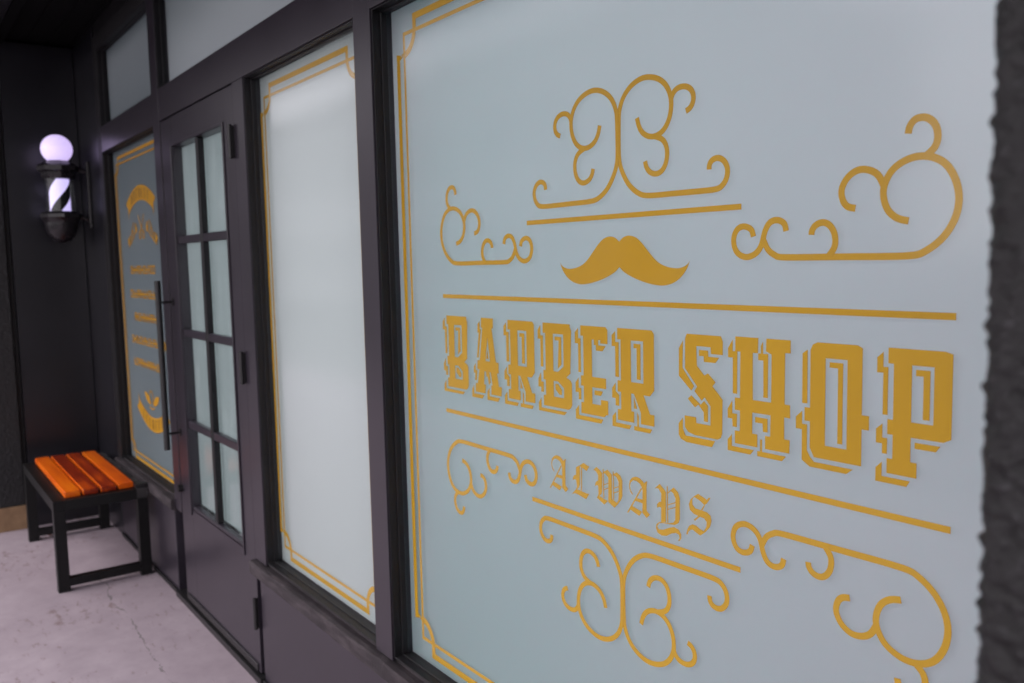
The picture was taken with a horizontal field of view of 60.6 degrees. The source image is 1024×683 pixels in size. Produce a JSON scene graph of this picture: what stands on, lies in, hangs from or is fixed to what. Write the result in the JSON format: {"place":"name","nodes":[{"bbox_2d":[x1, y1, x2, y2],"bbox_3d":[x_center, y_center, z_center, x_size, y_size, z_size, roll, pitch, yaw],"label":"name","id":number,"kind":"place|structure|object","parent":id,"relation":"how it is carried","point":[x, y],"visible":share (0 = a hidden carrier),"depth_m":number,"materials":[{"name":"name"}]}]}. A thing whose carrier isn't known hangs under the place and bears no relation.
{"place":"outdoors","nodes":[
{"label":"outdoors","id":0,"kind":"place"},
{"bbox_2d":[0,515,256,682],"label":"pavement","id":1,"kind":"structure","parent":0,"point":[136,627],"depth_m":3.63,"materials":[{"name":"concrete"}]},
{"bbox_2d":[23,451,152,593],"bbox_3d":[-2.190,0.876,4.479,0.409,0.453,0.992,-5,7,-36],"label":"bench","id":2,"kind":"object","parent":1,"relation":"on","point":[94,478],"visible":1,"depth_m":4.19,"materials":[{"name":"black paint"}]},
{"bbox_2d":[72,0,456,682],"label":"shop front","id":3,"kind":"object","parent":1,"relation":"on","point":[308,638],"visible":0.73,"depth_m":2.90,"materials":[{"name":"paint"}]},
{"bbox_2d":[36,135,92,242],"bbox_3d":[-2.463,-0.837,4.816,0.196,0.586,0.252,2,6,31],"label":"barber pole","id":4,"kind":"object","parent":3,"relation":"attached to","point":[57,170],"visible":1,"depth_m":4.75,"materials":[{"name":"white"}]},
{"bbox_2d":[96,1,150,126],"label":"transom window","id":5,"kind":"structure","parent":3,"relation":"attached to","point":[127,55],"depth_m":4.22,"materials":[{"name":"glass"}]},
{"bbox_2d":[103,126,174,494],"bbox_3d":[-1.784,-0.152,4.229,0.057,1.608,1.028,-5,7,-36],"label":"display window","id":6,"kind":"structure","parent":3,"relation":"attached to","point":[137,211],"depth_m":4.36,"materials":[{"name":"glass"}]},
{"bbox_2d":[154,85,264,672],"bbox_3d":[-1.184,0.133,3.352,0.110,2.034,0.909,-5,7,-36],"label":"shop door","id":7,"kind":"structure","parent":3,"relation":"attached to","point":[224,589],"depth_m":3.36,"materials":[{"name":"black paint"}]},
{"bbox_2d":[153,0,294,88],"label":"transom window","id":8,"kind":"structure","parent":3,"relation":"attached to","point":[198,31],"depth_m":3.30,"materials":[{"name":"glass"}]},
{"bbox_2d":[243,19,375,642],"bbox_3d":[-0.588,-0.025,2.582,0.054,1.611,0.806,-5,7,-36],"label":"display window","id":9,"kind":"structure","parent":3,"relation":"attached to","point":[310,162],"depth_m":2.63,"materials":[{"name":"glass"}]},
{"bbox_2d":[371,0,997,682],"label":"display window","id":10,"kind":"structure","parent":3,"relation":"attached to","point":[695,300],"depth_m":1.42,"materials":[{"name":"glass"}]},
{"bbox_2d":[0,0,1023,682],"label":"stucco wall","id":11,"kind":"structure","parent":1,"relation":"on","point":[1000,608],"depth_m":0.46,"materials":[{"name":"black paint"}]},
{"bbox_2d":[0,41,98,524],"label":"side panel","id":12,"kind":"object","parent":11,"relation":"attached to","point":[49,299],"visible":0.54,"depth_m":4.99,"materials":[{"name":"paint"}]},
{"bbox_2d":[0,0,112,48],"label":"alcove ceiling","id":13,"kind":"structure","parent":11,"relation":"attached to","point":[62,23],"depth_m":4.47,"materials":[{"name":"black"}]},
{"bbox_2d":[207,508,235,531],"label":"interior floor","id":14,"kind":"structure","parent":0,"point":[225,522],"depth_m":5.01,"materials":[{"name":"grey"}]}
]}

